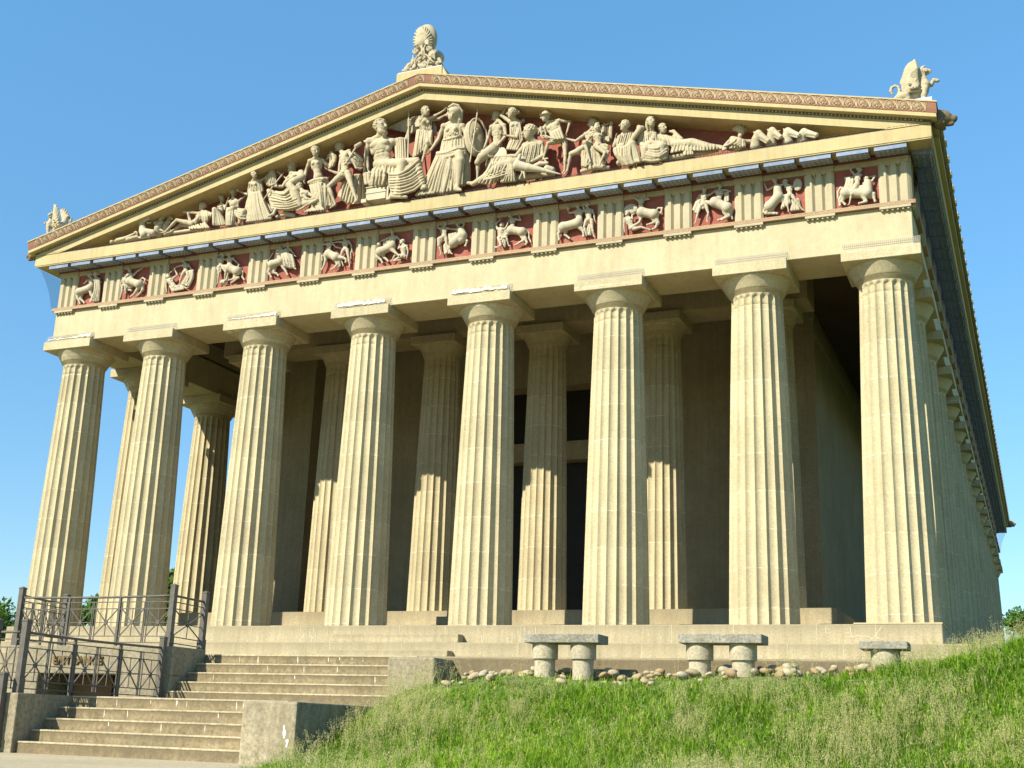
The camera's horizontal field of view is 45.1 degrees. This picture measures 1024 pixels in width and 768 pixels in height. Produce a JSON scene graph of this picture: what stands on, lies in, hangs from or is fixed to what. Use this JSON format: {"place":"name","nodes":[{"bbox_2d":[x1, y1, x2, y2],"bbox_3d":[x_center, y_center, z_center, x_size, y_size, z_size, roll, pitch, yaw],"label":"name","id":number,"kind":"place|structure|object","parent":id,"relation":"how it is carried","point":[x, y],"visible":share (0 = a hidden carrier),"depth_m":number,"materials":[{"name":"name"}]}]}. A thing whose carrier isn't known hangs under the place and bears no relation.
{"place":"outdoors","nodes":[
{"label":"outdoors","id":0,"kind":"place"},
{"bbox_2d":[0,752,265,767],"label":"plaza","id":1,"kind":"structure","parent":0,"point":[17,760],"depth_m":16.05,"materials":[{"name":"concrete"}]},
{"bbox_2d":[0,671,9,744],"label":"railing","id":2,"kind":"object","parent":1,"relation":"on","point":[4,676],"visible":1,"depth_m":19.04,"materials":[{"name":"paint"}]},
{"bbox_2d":[0,618,20,688],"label":"railing","id":3,"kind":"object","parent":1,"relation":"on","point":[4,663],"visible":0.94,"depth_m":19.41,"materials":[{"name":"metal"}]},
{"bbox_2d":[15,696,360,762],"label":"stairs","id":4,"kind":"structure","parent":1,"relation":"on","point":[205,737],"depth_m":18.71,"materials":[{"name":"concrete"}]},
{"bbox_2d":[0,0,1023,641],"label":"sky","id":5,"kind":"structure","parent":0,"point":[104,103],"materials":[{"name":"blue"}]},
{"bbox_2d":[226,616,1023,767],"bbox_3d":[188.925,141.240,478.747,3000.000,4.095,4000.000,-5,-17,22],"label":"ground","id":6,"kind":"structure","parent":0,"point":[517,680],"depth_m":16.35,"materials":[{"name":"green plant"}]},
{"bbox_2d":[0,596,15,640],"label":"tree","id":7,"kind":"object","parent":6,"relation":"on","point":[5,615],"visible":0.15,"depth_m":95.25,"materials":[{"name":"green plant"}]},
{"bbox_2d":[0,692,162,752],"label":"stair wall","id":8,"kind":"structure","parent":6,"relation":"on","point":[24,714],"depth_m":19.13,"materials":[{"name":"concrete"}]},
{"bbox_2d":[12,618,168,697],"bbox_3d":[-7.026,4.703,20.860,0.124,1.150,3.524,-5,-17,22],"label":"railing","id":9,"kind":"object","parent":8,"relation":"on","point":[19,679],"visible":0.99,"depth_m":20.59,"materials":[{"name":"metal"}]},
{"bbox_2d":[80,593,98,625],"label":"tree","id":10,"kind":"object","parent":6,"relation":"on","point":[86,612],"visible":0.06,"depth_m":90.32,"materials":[{"name":"green plant"}]},
{"bbox_2d":[6,645,205,747],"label":"entrance wall","id":11,"kind":"structure","parent":6,"relation":"on","point":[180,662],"depth_m":23.14,"materials":[{"name":"concrete"}]},
{"bbox_2d":[11,586,169,645],"bbox_3d":[-8.655,4.533,24.267,1.771,1.280,5.262,15,-20,-38],"label":"railing","id":12,"kind":"object","parent":11,"relation":"on","point":[63,624],"visible":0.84,"depth_m":23.74,"materials":[{"name":"metal"}]},
{"bbox_2d":[67,675,117,696],"bbox_3d":[-7.898,6.817,23.540,1.960,2.420,0.340,-5,-17,22],"label":"doorway","id":13,"kind":"structure","parent":11,"relation":"in","point":[74,675],"depth_m":23.86,"materials":[{"name":"metal"}]},
{"bbox_2d":[73,676,113,696],"bbox_3d":[-8.086,6.790,23.431,0.920,2.400,0.030,-5,-17,22],"label":"door","id":14,"kind":"structure","parent":11,"relation":"in","point":[82,688],"depth_m":23.69,"materials":[{"name":"brown wood"}]},
{"bbox_2d":[165,584,210,649],"bbox_3d":[-6.120,4.417,23.285,0.126,1.170,1.127,-4,-17,21],"label":"railing","id":15,"kind":"object","parent":11,"relation":"on","point":[202,627],"visible":0.96,"depth_m":23.23,"materials":[{"name":"metal"}]},
{"bbox_2d":[165,568,174,625],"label":"tree","id":16,"kind":"object","parent":6,"relation":"on","point":[171,576],"visible":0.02,"depth_m":80.11,"materials":[{"name":"green plant"}]},
{"bbox_2d":[238,700,372,764],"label":"stair block","id":17,"kind":"structure","parent":6,"relation":"on","point":[265,724],"depth_m":17.24,"materials":[{"name":"concrete"}]},
{"bbox_2d":[386,657,452,697],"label":"stair block","id":18,"kind":"structure","parent":6,"relation":"on","point":[398,665],"depth_m":20.48,"materials":[{"name":"concrete"}]},
{"bbox_2d":[441,680,451,686],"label":"river stone","id":19,"kind":"object","parent":6,"relation":"on","point":[444,682],"visible":0.73,"depth_m":19.42,"materials":[{"name":"beige stone"}]},
{"bbox_2d":[0,653,932,749],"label":"terrace","id":20,"kind":"structure","parent":6,"relation":"on","point":[1,659],"depth_m":20.20,"materials":[{"name":"stone"}]},
{"bbox_2d":[166,654,417,705],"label":"stairs","id":21,"kind":"structure","parent":20,"relation":"on","point":[337,679],"depth_m":21.98,"materials":[{"name":"concrete"}]},
{"bbox_2d":[317,650,452,655],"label":"step block","id":22,"kind":"structure","parent":20,"relation":"on","point":[392,652],"depth_m":35.77,"materials":[{"name":"stone"}]},
{"bbox_2d":[332,634,462,642],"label":"step block","id":23,"kind":"structure","parent":22,"relation":"on","point":[455,638],"depth_m":36.55,"materials":[{"name":"stone"}]},
{"bbox_2d":[470,672,479,678],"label":"river stone","id":24,"kind":"object","parent":6,"relation":"on","point":[476,674],"visible":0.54,"depth_m":19.88,"materials":[{"name":"beige stone"}]},
{"bbox_2d":[479,672,486,677],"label":"river stone","id":25,"kind":"object","parent":6,"relation":"on","point":[484,674],"visible":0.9,"depth_m":19.81,"materials":[{"name":"grey stone"}]},
{"bbox_2d":[485,673,494,680],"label":"river stone","id":26,"kind":"object","parent":6,"relation":"on","point":[491,676],"visible":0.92,"depth_m":19.15,"materials":[{"name":"beige stone"}]},
{"bbox_2d":[500,669,508,675],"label":"river stone","id":27,"kind":"object","parent":6,"relation":"on","point":[504,671],"visible":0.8,"depth_m":20.07,"materials":[{"name":"beige stone"}]},
{"bbox_2d":[0,65,1015,659],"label":"temple","id":28,"kind":"structure","parent":6,"relation":"on","point":[646,411],"depth_m":40.76,"materials":[{"name":"stone"}]},
{"bbox_2d":[44,204,72,232],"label":"griffin statue","id":29,"kind":"object","parent":28,"relation":"on","point":[53,222],"visible":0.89,"depth_m":46.62,"materials":[{"name":"stone"}]},
{"bbox_2d":[109,231,139,243],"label":"statue","id":30,"kind":"object","parent":28,"relation":"on","point":[134,236],"visible":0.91,"depth_m":45.03,"materials":[{"name":"stone"}]},
{"bbox_2d":[138,217,156,238],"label":"statue","id":31,"kind":"object","parent":28,"relation":"on","point":[145,232],"visible":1,"depth_m":44.68,"materials":[{"name":"stone"}]},
{"bbox_2d":[153,216,164,237],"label":"statue","id":32,"kind":"object","parent":28,"relation":"on","point":[159,222],"visible":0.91,"depth_m":44.84,"materials":[{"name":"stone"}]},
{"bbox_2d":[162,215,173,236],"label":"statue","id":33,"kind":"object","parent":28,"relation":"on","point":[166,224],"visible":0.68,"depth_m":44.90,"materials":[{"name":"stone"}]},
{"bbox_2d":[160,202,211,234],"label":"statue","id":34,"kind":"object","parent":28,"relation":"on","point":[203,215],"visible":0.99,"depth_m":44.05,"materials":[{"name":"stone"}]},
{"bbox_2d":[212,195,228,225],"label":"statue","id":35,"kind":"object","parent":28,"relation":"on","point":[218,219],"visible":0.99,"depth_m":43.50,"materials":[{"name":"stone"}]},
{"bbox_2d":[225,189,246,225],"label":"statue","id":36,"kind":"object","parent":28,"relation":"on","point":[234,210],"visible":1,"depth_m":43.12,"materials":[{"name":"stone"}]},
{"bbox_2d":[236,169,277,222],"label":"statue","id":37,"kind":"object","parent":28,"relation":"on","point":[257,207],"visible":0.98,"depth_m":43.07,"materials":[{"name":"stone"}]},
{"bbox_2d":[263,161,304,217],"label":"statue","id":38,"kind":"object","parent":28,"relation":"on","point":[287,199],"visible":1,"depth_m":42.51,"materials":[{"name":"stone"}]},
{"bbox_2d":[295,182,324,212],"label":"statue","id":39,"kind":"object","parent":28,"relation":"on","point":[305,195],"visible":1,"depth_m":42.01,"materials":[{"name":"stone"}]},
{"bbox_2d":[303,145,336,211],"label":"statue","id":40,"kind":"object","parent":28,"relation":"on","point":[318,182],"visible":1,"depth_m":42.26,"materials":[{"name":"stone"}]},
{"bbox_2d":[325,142,363,208],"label":"statue","id":41,"kind":"object","parent":28,"relation":"on","point":[350,190],"visible":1,"depth_m":41.87,"materials":[{"name":"stone"}]},
{"bbox_2d":[361,140,394,206],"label":"throne","id":42,"kind":"object","parent":28,"relation":"on","point":[375,195],"visible":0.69,"depth_m":41.25,"materials":[{"name":"stone"}]},
{"bbox_2d":[363,110,426,200],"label":"statue","id":43,"kind":"object","parent":28,"relation":"on","point":[404,172],"visible":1,"depth_m":41.12,"materials":[{"name":"stone"}]},
{"bbox_2d":[387,106,448,164],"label":"statue","id":44,"kind":"object","parent":28,"relation":"on","point":[422,129],"visible":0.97,"depth_m":41.15,"materials":[{"name":"stone"}]},
{"bbox_2d":[402,24,443,71],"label":"roof ornament","id":45,"kind":"object","parent":28,"relation":"on","point":[425,44],"visible":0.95,"depth_m":41.93,"materials":[{"name":"stone"}]},
{"bbox_2d":[415,103,478,196],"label":"statue","id":46,"kind":"object","parent":28,"relation":"on","point":[449,171],"visible":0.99,"depth_m":40.23,"materials":[{"name":"stone"}]},
{"bbox_2d":[464,118,487,156],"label":"shield","id":47,"kind":"object","parent":28,"relation":"on","point":[479,143],"visible":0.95,"depth_m":40.44,"materials":[{"name":"stone"}]},
{"bbox_2d":[475,110,506,178],"bbox_3d":[-0.698,-7.847,40.052,0.964,2.579,0.693,7,-16,-16],"label":"statue","id":48,"kind":"object","parent":28,"relation":"on","point":[497,128],"visible":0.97,"depth_m":39.98,"materials":[{"name":"stone"}]},
{"bbox_2d":[485,147,506,168],"bbox_3d":[-0.496,-7.211,39.833,0.958,0.950,0.365,-13,-22,43],"label":"shield","id":49,"kind":"object","parent":48,"relation":"attached to","point":[501,151],"visible":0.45,"depth_m":39.72,"materials":[{"name":"stone"}]},
{"bbox_2d":[467,123,554,185],"bbox_3d":[-0.034,-7.306,39.344,2.914,2.047,0.568,-1,-16,9],"label":"statue","id":50,"kind":"object","parent":28,"relation":"on","point":[531,149],"visible":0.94,"depth_m":39.10,"materials":[{"name":"stone"}]},
{"bbox_2d":[500,107,526,150],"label":"statue","id":51,"kind":"object","parent":28,"relation":"on","point":[517,140],"visible":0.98,"depth_m":39.72,"materials":[{"name":"stone"}]},
{"bbox_2d":[512,154,560,178],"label":"statue","id":52,"kind":"object","parent":28,"relation":"on","point":[521,166],"visible":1,"depth_m":38.67,"materials":[{"name":"beige stone"}]},
{"bbox_2d":[512,462,587,609],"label":"door","id":53,"kind":"structure","parent":28,"relation":"in","point":[576,472],"depth_m":48.02,"materials":[{"name":"brown metal"}]},
{"bbox_2d":[538,110,570,172],"bbox_3d":[1.334,-7.614,39.054,1.066,2.249,0.445,1,-16,5],"label":"statue","id":54,"kind":"object","parent":28,"relation":"on","point":[555,131],"visible":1,"depth_m":39.10,"materials":[{"name":"stone"}]},
{"bbox_2d":[564,118,609,173],"bbox_3d":[2.340,-7.522,38.584,1.456,2.029,0.752,2,-16,1],"label":"statue","id":55,"kind":"object","parent":28,"relation":"on","point":[591,156],"visible":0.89,"depth_m":38.34,"materials":[{"name":"stone"}]},
{"bbox_2d":[587,122,609,165],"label":"statue","id":56,"kind":"object","parent":55,"relation":"attached to","point":[599,145],"visible":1,"depth_m":38.19,"materials":[{"name":"stone"}]},
{"bbox_2d":[601,121,612,144],"bbox_3d":[2.966,-7.882,38.673,0.422,0.746,0.260,-5,-17,22],"label":"lyre","id":57,"kind":"object","parent":55,"relation":"attached to","point":[607,139],"visible":0.98,"depth_m":38.60,"materials":[{"name":"stone"}]},
{"bbox_2d":[612,119,645,166],"bbox_3d":[3.558,-7.359,37.891,1.075,1.655,0.652,-5,-17,22],"label":"statue","id":58,"kind":"object","parent":28,"relation":"on","point":[625,149],"visible":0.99,"depth_m":37.77,"materials":[{"name":"stone"}]},
{"bbox_2d":[639,116,668,162],"bbox_3d":[4.338,-7.407,37.573,0.970,1.636,0.640,-5,-17,22],"label":"statue","id":59,"kind":"object","parent":28,"relation":"on","point":[653,149],"visible":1,"depth_m":37.30,"materials":[{"name":"stone"}]},
{"bbox_2d":[657,123,726,160],"bbox_3d":[5.313,-7.412,37.182,2.438,1.341,0.425,-7,-18,28],"label":"statue","id":60,"kind":"object","parent":28,"relation":"on","point":[689,147],"visible":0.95,"depth_m":37.01,"materials":[{"name":"stone"}]},
{"bbox_2d":[721,124,750,151],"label":"statue","id":61,"kind":"object","parent":28,"relation":"on","point":[734,143],"visible":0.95,"depth_m":36.67,"materials":[{"name":"stone"}]},
{"bbox_2d":[750,130,770,148],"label":"statue","id":62,"kind":"object","parent":28,"relation":"on","point":[759,136],"visible":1,"depth_m":36.08,"materials":[{"name":"stone"}]},
{"bbox_2d":[766,127,782,146],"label":"statue","id":63,"kind":"object","parent":28,"relation":"on","point":[773,134],"visible":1,"depth_m":35.91,"materials":[{"name":"stone"}]},
{"bbox_2d":[782,127,800,144],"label":"statue","id":64,"kind":"object","parent":28,"relation":"on","point":[789,134],"visible":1,"depth_m":35.73,"materials":[{"name":"stone"}]},
{"bbox_2d":[797,128,818,142],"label":"statue","id":65,"kind":"object","parent":28,"relation":"on","point":[805,133],"visible":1,"depth_m":35.52,"materials":[{"name":"stone"}]},
{"bbox_2d":[889,59,939,98],"bbox_3d":[11.464,-8.591,35.122,1.184,1.532,0.822,6,-16,-14],"label":"griffin statue","id":66,"kind":"object","parent":28,"relation":"on","point":[915,83],"visible":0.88,"depth_m":34.86,"materials":[{"name":"stone"}]},
{"bbox_2d":[506,669,514,675],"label":"river stone","id":67,"kind":"object","parent":6,"relation":"on","point":[509,671],"visible":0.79,"depth_m":20.03,"materials":[{"name":"beige stone"}]},
{"bbox_2d":[555,678,566,683],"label":"river stone","id":68,"kind":"object","parent":6,"relation":"on","point":[562,680],"visible":0.77,"depth_m":18.59,"materials":[{"name":"beige stone"}]},
{"bbox_2d":[524,634,607,680],"bbox_3d":[0.846,4.317,19.383,1.240,0.725,0.500,-5,-17,22],"label":"bench","id":69,"kind":"object","parent":6,"relation":"on","point":[582,651],"visible":0.94,"depth_m":19.24,"materials":[{"name":"stone"}]},
{"bbox_2d":[599,672,608,678],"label":"river stone","id":70,"kind":"object","parent":6,"relation":"on","point":[603,674],"visible":0.98,"depth_m":18.88,"materials":[{"name":"beige stone"}]},
{"bbox_2d":[604,668,618,677],"bbox_3d":[1.567,4.559,19.475,0.245,0.131,0.199,16,-28,29],"label":"river stone","id":71,"kind":"object","parent":6,"relation":"on","point":[606,669],"visible":0.44,"depth_m":19.43,"materials":[{"name":"grey stone"}]},
{"bbox_2d":[608,669,619,675],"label":"river stone","id":72,"kind":"object","parent":6,"relation":"on","point":[613,672],"visible":0.97,"depth_m":19.09,"materials":[{"name":"beige stone"}]},
{"bbox_2d":[634,673,642,680],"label":"river stone","id":73,"kind":"object","parent":6,"relation":"on","point":[638,675],"visible":0.69,"depth_m":18.80,"materials":[{"name":"beige stone"}]},
{"bbox_2d":[640,678,649,684],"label":"river stone","id":74,"kind":"object","parent":6,"relation":"on","point":[644,681],"visible":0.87,"depth_m":17.95,"materials":[{"name":"beige stone"}]},
{"bbox_2d":[646,674,654,678],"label":"river stone","id":75,"kind":"object","parent":6,"relation":"on","point":[650,675],"visible":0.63,"depth_m":18.68,"materials":[{"name":"beige stone"}]},
{"bbox_2d":[655,668,664,676],"bbox_3d":[2.305,4.486,19.179,0.164,0.114,0.190,24,-44,-19],"label":"river stone","id":76,"kind":"object","parent":6,"relation":"on","point":[660,670],"visible":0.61,"depth_m":19.12,"materials":[{"name":"beige stone"}]},
{"bbox_2d":[441,658,915,681],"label":"retaining wall","id":77,"kind":"structure","parent":6,"relation":"on","point":[622,667],"depth_m":19.81,"materials":[{"name":"stone"}]},
{"bbox_2d":[676,671,688,678],"bbox_3d":[2.516,4.311,18.231,0.204,0.109,0.165,17,-27,-8],"label":"river stone","id":78,"kind":"object","parent":6,"relation":"on","point":[680,674],"visible":0.98,"depth_m":18.17,"materials":[{"name":"grey stone"}]},
{"bbox_2d":[716,666,727,672],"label":"river stone","id":79,"kind":"object","parent":6,"relation":"on","point":[722,668],"visible":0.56,"depth_m":18.47,"materials":[{"name":"beige stone"}]},
{"bbox_2d":[678,634,767,676],"bbox_3d":[3.163,4.077,18.447,1.260,0.625,0.500,-5,-17,22],"label":"bench","id":80,"kind":"object","parent":6,"relation":"on","point":[700,652],"visible":0.94,"depth_m":18.30,"materials":[{"name":"stone"}]},
{"bbox_2d":[725,669,736,678],"bbox_3d":[3.199,4.237,18.031,0.202,0.121,0.174,16,-39,38],"label":"river stone","id":81,"kind":"object","parent":6,"relation":"on","point":[729,673],"visible":0.91,"depth_m":17.97,"materials":[{"name":"beige stone"}]},
{"bbox_2d":[751,668,758,674],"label":"river stone","id":82,"kind":"object","parent":6,"relation":"on","point":[755,671],"visible":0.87,"depth_m":18.14,"materials":[{"name":"grey stone"}]},
{"bbox_2d":[759,668,769,673],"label":"river stone","id":83,"kind":"object","parent":6,"relation":"on","point":[762,670],"visible":0.82,"depth_m":18.12,"materials":[{"name":"beige stone"}]},
{"bbox_2d":[768,667,775,672],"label":"river stone","id":84,"kind":"object","parent":6,"relation":"on","point":[771,670],"visible":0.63,"depth_m":18.30,"materials":[{"name":"brown stone"}]},
{"bbox_2d":[774,671,784,678],"bbox_3d":[3.828,4.153,17.603,0.153,0.106,0.178,-14,-4,-12],"label":"river stone","id":85,"kind":"object","parent":6,"relation":"on","point":[777,673],"visible":0.81,"depth_m":17.55,"materials":[{"name":"beige stone"}]},
{"bbox_2d":[784,668,797,676],"bbox_3d":[4.019,4.163,17.811,0.225,0.120,0.182,-23,-17,37],"label":"river stone","id":86,"kind":"object","parent":6,"relation":"on","point":[786,671],"visible":0.55,"depth_m":17.75,"materials":[{"name":"beige stone"}]},
{"bbox_2d":[829,667,837,672],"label":"river stone","id":87,"kind":"object","parent":6,"relation":"on","point":[834,668],"visible":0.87,"depth_m":17.91,"materials":[{"name":"beige stone"}]},
{"bbox_2d":[845,666,855,671],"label":"river stone","id":88,"kind":"object","parent":6,"relation":"on","point":[849,669],"visible":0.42,"depth_m":17.38,"materials":[{"name":"beige stone"}]},
{"bbox_2d":[857,663,870,671],"bbox_3d":[4.993,4.027,17.496,0.202,0.115,0.192,6,-29,-17],"label":"river stone","id":89,"kind":"object","parent":6,"relation":"on","point":[859,667],"visible":0.66,"depth_m":17.44,"materials":[{"name":"beige stone"}]},
{"bbox_2d":[859,641,910,666],"bbox_3d":[5.320,3.946,17.548,0.660,0.525,0.500,-5,-17,22],"label":"bench","id":90,"kind":"object","parent":6,"relation":"on","point":[887,649],"visible":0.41,"depth_m":17.40,"materials":[{"name":"stone"}]},
{"bbox_2d":[1002,605,1023,642],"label":"tree","id":91,"kind":"object","parent":6,"relation":"on","point":[1013,617],"visible":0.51,"depth_m":152.09,"materials":[{"name":"green plant"}]},
{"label":"river stone","id":92,"kind":"object","parent":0,"visible":0},
{"bbox_2d":[686,668,699,675],"bbox_3d":[2.690,4.292,18.353,0.234,0.106,0.149,17,-12,-10],"label":"river stone","id":93,"kind":"object","parent":92,"relation":"on","point":[691,672],"visible":0.95,"depth_m":18.30,"materials":[{"name":"beige stone"}]},
{"label":"river stone","id":94,"kind":"object","parent":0,"visible":0},
{"bbox_2d":[561,668,571,672],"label":"river stone","id":95,"kind":"object","parent":94,"relation":"on","point":[566,670],"visible":0.88,"depth_m":19.73,"materials":[{"name":"grey stone"}]}
]}

